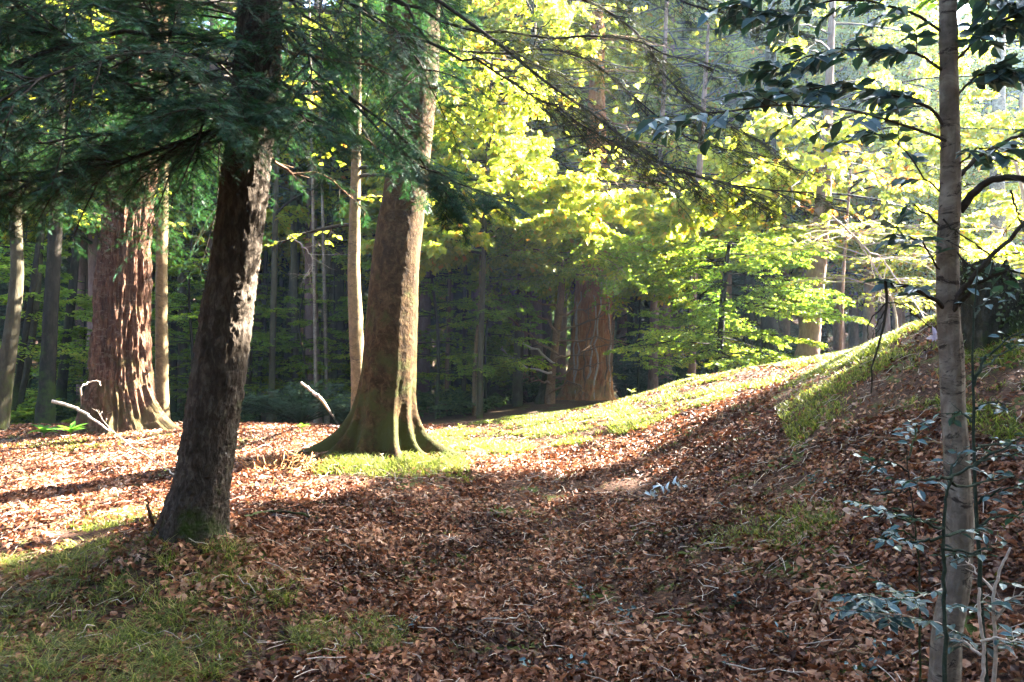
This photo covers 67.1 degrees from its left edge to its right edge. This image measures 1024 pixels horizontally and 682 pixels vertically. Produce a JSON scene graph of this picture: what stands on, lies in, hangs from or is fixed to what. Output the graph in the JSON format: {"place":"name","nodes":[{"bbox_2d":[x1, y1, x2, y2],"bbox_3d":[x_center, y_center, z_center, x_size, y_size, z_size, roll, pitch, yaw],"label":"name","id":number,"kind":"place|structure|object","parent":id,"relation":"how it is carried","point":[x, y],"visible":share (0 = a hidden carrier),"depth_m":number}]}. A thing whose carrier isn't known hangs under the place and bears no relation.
{"place":"outdoors","nodes":[
{"label":"outdoors","id":0,"kind":"place"},
{"bbox_2d":[0,260,1023,681],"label":"ground","id":1,"kind":"structure","parent":0,"point":[634,488],"depth_m":6.05},
{"bbox_2d":[11,137,50,422],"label":"ash sapling","id":2,"kind":"object","parent":1,"relation":"on","point":[20,364],"visible":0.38,"depth_m":16.95},
{"bbox_2d":[17,135,49,407],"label":"ash sapling","id":3,"kind":"object","parent":1,"relation":"on","point":[27,362],"visible":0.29,"depth_m":17.95},
{"bbox_2d":[1,105,75,401],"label":"spruce tree","id":4,"kind":"object","parent":1,"relation":"on","point":[68,260],"depth_m":27.73},
{"bbox_2d":[0,222,87,397],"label":"spruce tree","id":5,"kind":"object","parent":1,"relation":"on","point":[64,285],"visible":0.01,"depth_m":25.72},
{"bbox_2d":[10,396,79,423],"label":"undergrowth bush","id":6,"kind":"object","parent":1,"relation":"on","point":[21,415],"visible":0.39,"depth_m":16.70},
{"bbox_2d":[0,147,91,363],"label":"young beech","id":7,"kind":"object","parent":1,"relation":"on","point":[64,291],"visible":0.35,"depth_m":17.27},
{"bbox_2d":[0,225,92,422],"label":"young beech","id":8,"kind":"object","parent":1,"relation":"on","point":[79,372],"visible":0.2,"depth_m":20.09},
{"bbox_2d":[0,14,106,407],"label":"larch tree","id":9,"kind":"object","parent":1,"relation":"on","point":[62,384],"visible":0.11,"depth_m":18.92},
{"bbox_2d":[56,398,80,422],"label":"undergrowth bush","id":10,"kind":"object","parent":1,"relation":"on","point":[66,412],"visible":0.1,"depth_m":17.44},
{"bbox_2d":[31,2,111,423],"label":"larch tree","id":11,"kind":"object","parent":1,"relation":"on","point":[45,409],"visible":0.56,"depth_m":15.39},
{"bbox_2d":[25,275,154,399],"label":"young beech","id":12,"kind":"object","parent":1,"relation":"on","point":[81,330],"visible":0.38,"depth_m":19.38},
{"bbox_2d":[0,0,204,430],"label":"maple tree","id":13,"kind":"object","parent":1,"relation":"on","point":[9,345],"visible":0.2,"depth_m":12.43},
{"bbox_2d":[1,2,207,399],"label":"woodland tree","id":14,"kind":"object","parent":1,"relation":"on","point":[83,267],"visible":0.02,"depth_m":25.48},
{"bbox_2d":[0,0,215,368],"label":"woodland tree","id":15,"kind":"object","parent":1,"relation":"on","point":[93,238],"visible":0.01,"depth_m":23.75},
{"bbox_2d":[56,285,186,406],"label":"young beech","id":16,"kind":"object","parent":1,"relation":"on","point":[82,341],"visible":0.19,"depth_m":18.37},
{"bbox_2d":[75,269,204,405],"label":"young beech","id":17,"kind":"object","parent":1,"relation":"on","point":[180,356],"visible":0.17,"depth_m":20.84},
{"bbox_2d":[22,41,265,389],"bbox_3d":[-13.029,-3.800,27.031,8.318,15.105,8.014,0,0,18],"label":"woodland tree","id":18,"kind":"object","parent":1,"relation":"on","point":[152,307],"visible":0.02,"depth_m":25.68},
{"bbox_2d":[63,2,231,436],"bbox_3d":[-5.558,-6.328,11.665,6.185,16.246,6.332,0,0,0],"label":"redwood tree","id":19,"kind":"object","parent":1,"relation":"on","point":[122,398],"visible":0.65,"depth_m":11.67},
{"bbox_2d":[92,6,230,411],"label":"forest tree","id":20,"kind":"object","parent":1,"relation":"on","point":[181,290],"visible":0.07,"depth_m":21.91},
{"bbox_2d":[40,0,315,419],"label":"beech tree","id":21,"kind":"object","parent":1,"relation":"on","point":[161,343],"visible":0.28,"depth_m":12.92},
{"bbox_2d":[81,226,292,392],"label":"young beech","id":22,"kind":"object","parent":1,"relation":"on","point":[189,305],"visible":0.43,"depth_m":17.92},
{"bbox_2d":[153,39,234,420],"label":"forest tree","id":23,"kind":"object","parent":1,"relation":"on","point":[173,405],"visible":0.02,"depth_m":25.90},
{"bbox_2d":[67,0,321,282],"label":"woodland tree","id":24,"kind":"object","parent":1,"relation":"on","point":[265,231],"visible":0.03,"depth_m":23.97},
{"bbox_2d":[72,2,350,276],"bbox_3d":[-9.670,-6.249,27.363,9.637,20.238,9.784,0,0,26],"label":"woodland tree","id":25,"kind":"object","parent":1,"relation":"on","point":[280,268],"visible":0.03,"depth_m":26.90},
{"bbox_2d":[170,397,260,421],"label":"undergrowth bush","id":26,"kind":"object","parent":1,"relation":"on","point":[177,416],"visible":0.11,"depth_m":18.68},
{"bbox_2d":[153,275,280,397],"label":"young beech","id":27,"kind":"object","parent":1,"relation":"on","point":[193,291],"visible":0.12,"depth_m":26.45},
{"bbox_2d":[169,296,292,400],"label":"young beech","id":28,"kind":"object","parent":1,"relation":"on","point":[257,324],"visible":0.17,"depth_m":19.88},
{"bbox_2d":[155,114,329,421],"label":"woodland tree","id":29,"kind":"object","parent":1,"relation":"on","point":[286,286],"visible":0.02,"depth_m":29.72},
{"bbox_2d":[174,0,347,421],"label":"forest tree","id":30,"kind":"object","parent":1,"relation":"on","point":[249,373],"visible":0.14,"depth_m":20.93},
{"bbox_2d":[254,180,271,421],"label":"forest tree","id":31,"kind":"object","parent":1,"relation":"on","point":[265,267],"visible":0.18,"depth_m":24.94},
{"bbox_2d":[189,11,350,422],"bbox_3d":[-5.696,-4.100,19.374,4.099,12.623,5.010,0,0,0],"label":"forest tree","id":32,"kind":"object","parent":1,"relation":"on","point":[276,196],"visible":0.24,"depth_m":18.94},
{"bbox_2d":[193,1,367,422],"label":"forest tree","id":33,"kind":"object","parent":1,"relation":"on","point":[294,272],"visible":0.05,"depth_m":20.93},
{"bbox_2d":[174,0,390,423],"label":"woodland tree","id":34,"kind":"object","parent":1,"relation":"on","point":[285,217],"visible":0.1,"depth_m":22.27},
{"bbox_2d":[236,446,340,473],"bbox_3d":[-2.483,1.343,8.559,1.147,0.362,0.764,0,0,0],"label":"root heap","id":35,"kind":"object","parent":1,"relation":"on","point":[301,459],"visible":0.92,"depth_m":8.48},
{"bbox_2d":[251,289,329,394],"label":"young beech","id":36,"kind":"object","parent":1,"relation":"on","point":[280,299],"visible":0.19,"depth_m":27.19},
{"bbox_2d":[241,487,342,531],"bbox_3d":[-1.759,1.370,6.261,0.788,0.321,0.850,0,0,0],"label":"fallen branch","id":37,"kind":"object","parent":1,"relation":"on","point":[283,511],"visible":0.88,"depth_m":6.39},
{"bbox_2d":[251,271,334,396],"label":"young beech","id":38,"kind":"object","parent":1,"relation":"on","point":[263,297],"visible":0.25,"depth_m":23.17},
{"bbox_2d":[240,380,350,422],"bbox_3d":[-3.866,1.144,14.278,2.861,0.844,1.818,0,0,0],"label":"yew bush","id":39,"kind":"object","parent":1,"relation":"on","point":[306,398],"visible":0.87,"depth_m":14.21},
{"bbox_2d":[250,285,350,418],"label":"young beech","id":40,"kind":"object","parent":1,"relation":"on","point":[300,341],"visible":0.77,"depth_m":19.68},
{"bbox_2d":[269,4,350,422],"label":"forest tree","id":41,"kind":"object","parent":1,"relation":"on","point":[288,320],"visible":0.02,"depth_m":23.86},
{"bbox_2d":[308,0,318,422],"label":"forest tree","id":42,"kind":"object","parent":1,"relation":"on","point":[314,295],"visible":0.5,"depth_m":17.97},
{"bbox_2d":[265,242,369,423],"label":"young beech","id":43,"kind":"object","parent":1,"relation":"on","point":[336,306],"visible":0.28,"depth_m":22.09},
{"bbox_2d":[271,91,363,422],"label":"forest tree","id":44,"kind":"object","parent":1,"relation":"on","point":[339,290],"visible":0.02,"depth_m":25.79},
{"bbox_2d":[317,0,329,423],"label":"forest tree","id":45,"kind":"object","parent":1,"relation":"on","point":[326,421],"visible":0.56,"depth_m":19.96},
{"bbox_2d":[270,0,389,423],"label":"forest tree","id":46,"kind":"object","parent":1,"relation":"on","point":[328,262],"visible":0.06,"depth_m":22.91},
{"bbox_2d":[212,1,450,407],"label":"beech tree","id":47,"kind":"object","parent":1,"relation":"on","point":[355,324],"visible":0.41,"depth_m":12.42},
{"bbox_2d":[192,0,486,459],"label":"beech tree","id":48,"kind":"object","parent":1,"relation":"on","point":[382,417],"visible":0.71,"depth_m":9.24},
{"bbox_2d":[283,1,472,413],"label":"woodland tree","id":49,"kind":"object","parent":1,"relation":"on","point":[424,323],"visible":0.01,"depth_m":25.75},
{"bbox_2d":[296,253,461,384],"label":"young beech","id":50,"kind":"object","parent":1,"relation":"on","point":[341,365],"visible":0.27,"depth_m":20.69},
{"bbox_2d":[0,0,861,546],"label":"fir tree","id":51,"kind":"object","parent":1,"relation":"on","point":[256,104],"visible":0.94,"depth_m":4.84},
{"bbox_2d":[333,215,536,418],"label":"young beech","id":52,"kind":"object","parent":1,"relation":"on","point":[433,288],"visible":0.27,"depth_m":18.59},
{"bbox_2d":[416,387,509,418],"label":"undergrowth bush","id":53,"kind":"object","parent":1,"relation":"on","point":[456,401],"visible":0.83,"depth_m":18.73},
{"bbox_2d":[462,263,466,406],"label":"ash sapling","id":54,"kind":"object","parent":1,"relation":"on","point":[464,331],"visible":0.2,"depth_m":20.96},
{"bbox_2d":[417,269,527,390],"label":"young beech","id":55,"kind":"object","parent":1,"relation":"on","point":[442,349],"visible":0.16,"depth_m":27.02},
{"bbox_2d":[362,0,588,395],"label":"woodland tree","id":56,"kind":"object","parent":1,"relation":"on","point":[465,31],"visible":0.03,"depth_m":23.68},
{"bbox_2d":[416,258,535,388],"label":"young beech","id":57,"kind":"object","parent":1,"relation":"on","point":[472,331],"visible":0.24,"depth_m":21.43},
{"bbox_2d":[472,208,482,415],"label":"ash sapling","id":58,"kind":"object","parent":1,"relation":"on","point":[474,390],"visible":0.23,"depth_m":18.46},
{"bbox_2d":[360,44,604,418],"bbox_3d":[-0.689,-2.340,17.433,5.668,8.818,5.388,0,0,0],"label":"maple tree","id":59,"kind":"object","parent":1,"relation":"on","point":[439,252],"visible":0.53,"depth_m":16.88},
{"bbox_2d":[417,266,547,403],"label":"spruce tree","id":60,"kind":"object","parent":1,"relation":"on","point":[457,295],"visible":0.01,"depth_m":28.74},
{"bbox_2d":[450,320,527,396],"bbox_3d":[-0.649,0.622,22.059,2.372,2.543,2.184,0,0,0],"label":"undergrowth bush","id":61,"kind":"object","parent":1,"relation":"on","point":[491,349],"visible":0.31,"depth_m":21.69},
{"bbox_2d":[416,237,565,412],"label":"young beech","id":62,"kind":"object","parent":1,"relation":"on","point":[518,298],"visible":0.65,"depth_m":18.58},
{"bbox_2d":[0,316,1023,681],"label":"fallen leaves","id":63,"kind":"object","parent":1,"relation":"on","point":[488,668],"depth_m":5.29},
{"bbox_2d":[0,311,1023,681],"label":"grass","id":64,"kind":"structure","parent":1,"relation":"on","point":[410,461],"depth_m":5.10},
{"bbox_2d":[440,1,586,405],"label":"oak tree","id":65,"kind":"object","parent":1,"relation":"on","point":[492,322],"visible":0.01,"depth_m":23.72},
{"bbox_2d":[468,287,571,399],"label":"young beech","id":66,"kind":"object","parent":1,"relation":"on","point":[539,320],"visible":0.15,"depth_m":25.02},
{"bbox_2d":[483,369,564,402],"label":"undergrowth bush","id":67,"kind":"object","parent":1,"relation":"on","point":[531,389],"visible":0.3,"depth_m":23.74},
{"bbox_2d":[441,228,618,402],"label":"woodland tree","id":68,"kind":"object","parent":1,"relation":"on","point":[460,268],"depth_m":28.29},
{"bbox_2d":[338,0,743,406],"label":"maple tree","id":69,"kind":"object","parent":1,"relation":"on","point":[610,206],"visible":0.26,"depth_m":18.98},
{"bbox_2d":[542,282,575,360],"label":"woodland tree","id":70,"kind":"object","parent":1,"relation":"on","point":[547,328],"depth_m":32.87},
{"bbox_2d":[467,2,687,399],"bbox_3d":[1.086,-6.889,26.229,9.762,20.194,9.616,0,0,7],"label":"woodland tree","id":71,"kind":"object","parent":1,"relation":"on","point":[562,351],"visible":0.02,"depth_m":24.45},
{"bbox_2d":[460,159,711,403],"bbox_3d":[1.435,-1.545,20.137,7.537,7.012,7.355,0,0,0],"label":"yew tree","id":72,"kind":"object","parent":1,"relation":"on","point":[546,393],"visible":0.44,"depth_m":19.12},
{"bbox_2d":[494,10,698,400],"bbox_3d":[2.180,-3.703,22.189,5.777,11.480,6.104,0,0,0],"label":"redwood tree","id":73,"kind":"object","parent":1,"relation":"on","point":[596,382],"visible":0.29,"depth_m":21.53},
{"bbox_2d":[531,0,674,399],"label":"woodland tree","id":74,"kind":"object","parent":1,"relation":"on","point":[537,306],"depth_m":26.88},
{"bbox_2d":[527,5,720,248],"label":"woodland tree","id":75,"kind":"object","parent":1,"relation":"on","point":[693,159],"visible":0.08,"depth_m":24.20},
{"bbox_2d":[572,287,687,397],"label":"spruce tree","id":76,"kind":"object","parent":1,"relation":"on","point":[633,310],"visible":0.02,"depth_m":28.93},
{"bbox_2d":[570,263,700,393],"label":"young beech","id":77,"kind":"object","parent":1,"relation":"on","point":[645,313],"visible":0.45,"depth_m":23.56},
{"bbox_2d":[612,333,684,398],"bbox_3d":[4.216,1.159,27.082,3.944,2.960,2.697,0,0,0],"label":"undergrowth bush","id":78,"kind":"object","parent":1,"relation":"on","point":[621,368],"visible":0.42,"depth_m":26.43},
{"bbox_2d":[567,0,758,238],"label":"woodland tree","id":79,"kind":"object","parent":1,"relation":"on","point":[688,85],"visible":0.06,"depth_m":25.04},
{"bbox_2d":[533,0,814,390],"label":"maple tree","id":80,"kind":"object","parent":1,"relation":"on","point":[652,375],"visible":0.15,"depth_m":24.12},
{"bbox_2d":[622,25,755,377],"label":"maple tree","id":81,"kind":"object","parent":1,"relation":"on","point":[692,366],"visible":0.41,"depth_m":22.93},
{"bbox_2d":[617,0,760,398],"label":"woodland tree","id":82,"kind":"object","parent":1,"relation":"on","point":[622,321],"depth_m":30.09},
{"bbox_2d":[640,352,741,386],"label":"undergrowth bush","id":83,"kind":"object","parent":1,"relation":"on","point":[679,373],"visible":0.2,"depth_m":25.47},
{"bbox_2d":[605,0,802,386],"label":"woodland tree","id":84,"kind":"object","parent":1,"relation":"on","point":[740,56],"visible":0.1,"depth_m":26.09},
{"bbox_2d":[600,228,873,373],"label":"beech tree","id":85,"kind":"object","parent":1,"relation":"on","point":[719,315],"visible":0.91,"depth_m":18.35},
{"bbox_2d":[679,10,794,376],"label":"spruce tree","id":86,"kind":"object","parent":1,"relation":"on","point":[741,338],"visible":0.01,"depth_m":30.49},
{"bbox_2d":[662,0,821,355],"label":"beech tree","id":87,"kind":"object","parent":1,"relation":"on","point":[768,323],"visible":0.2,"depth_m":24.89},
{"bbox_2d":[674,0,811,375],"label":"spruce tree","id":88,"kind":"object","parent":1,"relation":"on","point":[751,281],"visible":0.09,"depth_m":28.06},
{"bbox_2d":[698,258,832,355],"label":"spruce tree","id":89,"kind":"object","parent":1,"relation":"on","point":[796,329],"visible":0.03,"depth_m":32.45},
{"bbox_2d":[657,0,874,365],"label":"woodland tree","id":90,"kind":"object","parent":1,"relation":"on","point":[717,234],"visible":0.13,"depth_m":26.97},
{"bbox_2d":[685,0,905,354],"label":"woodland tree","id":91,"kind":"object","parent":1,"relation":"on","point":[784,324],"visible":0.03,"depth_m":30.73},
{"bbox_2d":[625,0,1023,681],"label":"holly tree","id":92,"kind":"object","parent":1,"relation":"on","point":[951,344],"visible":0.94,"depth_m":2.94},
{"bbox_2d":[774,585,888,616],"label":"fallen branch","id":93,"kind":"object","parent":1,"relation":"on","point":[818,599],"visible":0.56,"depth_m":4.30},
{"bbox_2d":[641,0,1023,357],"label":"maple tree","id":94,"kind":"object","parent":1,"relation":"on","point":[827,164],"visible":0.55,"depth_m":19.35},
{"bbox_2d":[738,52,927,306],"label":"woodland tree","id":95,"kind":"object","parent":1,"relation":"on","point":[795,271],"visible":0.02,"depth_m":32.22},
{"bbox_2d":[790,303,891,353],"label":"spruce tree","id":96,"kind":"object","parent":1,"relation":"on","point":[825,332],"visible":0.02,"depth_m":38.06},
{"bbox_2d":[712,0,976,328],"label":"woodland tree","id":97,"kind":"object","parent":1,"relation":"on","point":[846,31],"visible":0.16,"depth_m":27.31},
{"bbox_2d":[791,143,917,351],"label":"maple tree","id":98,"kind":"object","parent":1,"relation":"on","point":[877,177],"visible":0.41,"depth_m":21.46},
{"bbox_2d":[779,7,936,348],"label":"woodland tree","id":99,"kind":"object","parent":1,"relation":"on","point":[853,333],"visible":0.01,"depth_m":34.69},
{"bbox_2d":[754,0,986,351],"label":"woodland tree","id":100,"kind":"object","parent":1,"relation":"on","point":[901,76],"visible":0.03,"depth_m":29.11},
{"bbox_2d":[815,618,928,670],"bbox_3d":[1.646,1.402,3.587,0.472,0.318,0.292,0,0,0],"label":"fallen branch","id":101,"kind":"object","parent":1,"relation":"on","point":[850,650],"visible":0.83,"depth_m":3.59},
{"bbox_2d":[738,218,1009,330],"bbox_3d":[8.074,-0.955,16.910,5.732,3.302,4.541,0,0,0],"label":"hazel bush","id":102,"kind":"object","parent":1,"relation":"on","point":[844,233],"visible":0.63,"depth_m":16.78},
{"bbox_2d":[828,302,931,344],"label":"spruce tree","id":103,"kind":"object","parent":1,"relation":"on","point":[911,320],"visible":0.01,"depth_m":40.44},
{"bbox_2d":[830,215,935,317],"bbox_3d":[5.713,-1.040,10.912,1.729,1.851,3.910,0,0,0],"label":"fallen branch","id":104,"kind":"object","parent":1,"relation":"on","point":[849,232],"visible":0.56,"depth_m":11.99},
{"bbox_2d":[844,417,934,681],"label":"holly sapling","id":105,"kind":"object","parent":1,"relation":"on","point":[885,534],"visible":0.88,"depth_m":3.20},
{"bbox_2d":[794,13,987,330],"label":"woodland tree","id":106,"kind":"object","parent":1,"relation":"on","point":[898,309],"visible":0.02,"depth_m":34.58},
{"bbox_2d":[776,0,1017,343],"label":"woodland tree","id":107,"kind":"object","parent":1,"relation":"on","point":[868,312],"visible":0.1,"depth_m":27.84},
{"bbox_2d":[779,0,1023,335],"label":"woodland tree","id":108,"kind":"object","parent":1,"relation":"on","point":[933,54],"visible":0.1,"depth_m":29.52},
{"bbox_2d":[817,400,989,456],"bbox_3d":[3.009,0.657,5.874,0.855,0.728,1.551,0,0,0],"label":"fallen branch","id":109,"kind":"object","parent":1,"relation":"on","point":[898,438],"visible":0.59,"depth_m":5.81},
{"bbox_2d":[862,82,979,338],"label":"woodland tree","id":110,"kind":"object","parent":1,"relation":"on","point":[908,303],"depth_m":34.02},
{"bbox_2d":[863,446,1023,681],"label":"holly sapling","id":111,"kind":"object","parent":1,"relation":"on","point":[949,480],"visible":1,"depth_m":2.54},
{"bbox_2d":[877,159,1023,275],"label":"hazel bush","id":112,"kind":"object","parent":1,"relation":"on","point":[1020,202],"visible":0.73,"depth_m":15.32},
{"bbox_2d":[895,10,1023,264],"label":"ash tree","id":113,"kind":"object","parent":1,"relation":"on","point":[999,103],"visible":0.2,"depth_m":26.91},
{"bbox_2d":[902,42,1023,311],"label":"woodland tree","id":114,"kind":"object","parent":1,"relation":"on","point":[1020,98],"visible":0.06,"depth_m":34.12},
{"bbox_2d":[905,17,1022,302],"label":"woodland tree","id":115,"kind":"object","parent":1,"relation":"on","point":[976,64],"visible":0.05,"depth_m":35.78},
{"bbox_2d":[930,269,1023,681],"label":"holly sapling","id":116,"kind":"object","parent":1,"relation":"on","point":[1008,443],"visible":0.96,"depth_m":2.75},
{"bbox_2d":[935,587,1023,681],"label":"holly sapling","id":117,"kind":"object","parent":1,"relation":"on","point":[983,640],"visible":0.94,"depth_m":2.60},
{"bbox_2d":[957,547,1023,681],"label":"holly sapling","id":118,"kind":"object","parent":1,"relation":"on","point":[995,648],"visible":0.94,"depth_m":2.70},
{"bbox_2d":[958,0,1023,277],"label":"woodland tree","id":119,"kind":"object","parent":1,"relation":"on","point":[1014,102],"visible":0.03,"depth_m":34.02},
{"bbox_2d":[960,257,1023,351],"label":"tree stump","id":120,"kind":"object","parent":1,"relation":"on","point":[1007,317],"visible":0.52,"depth_m":7.19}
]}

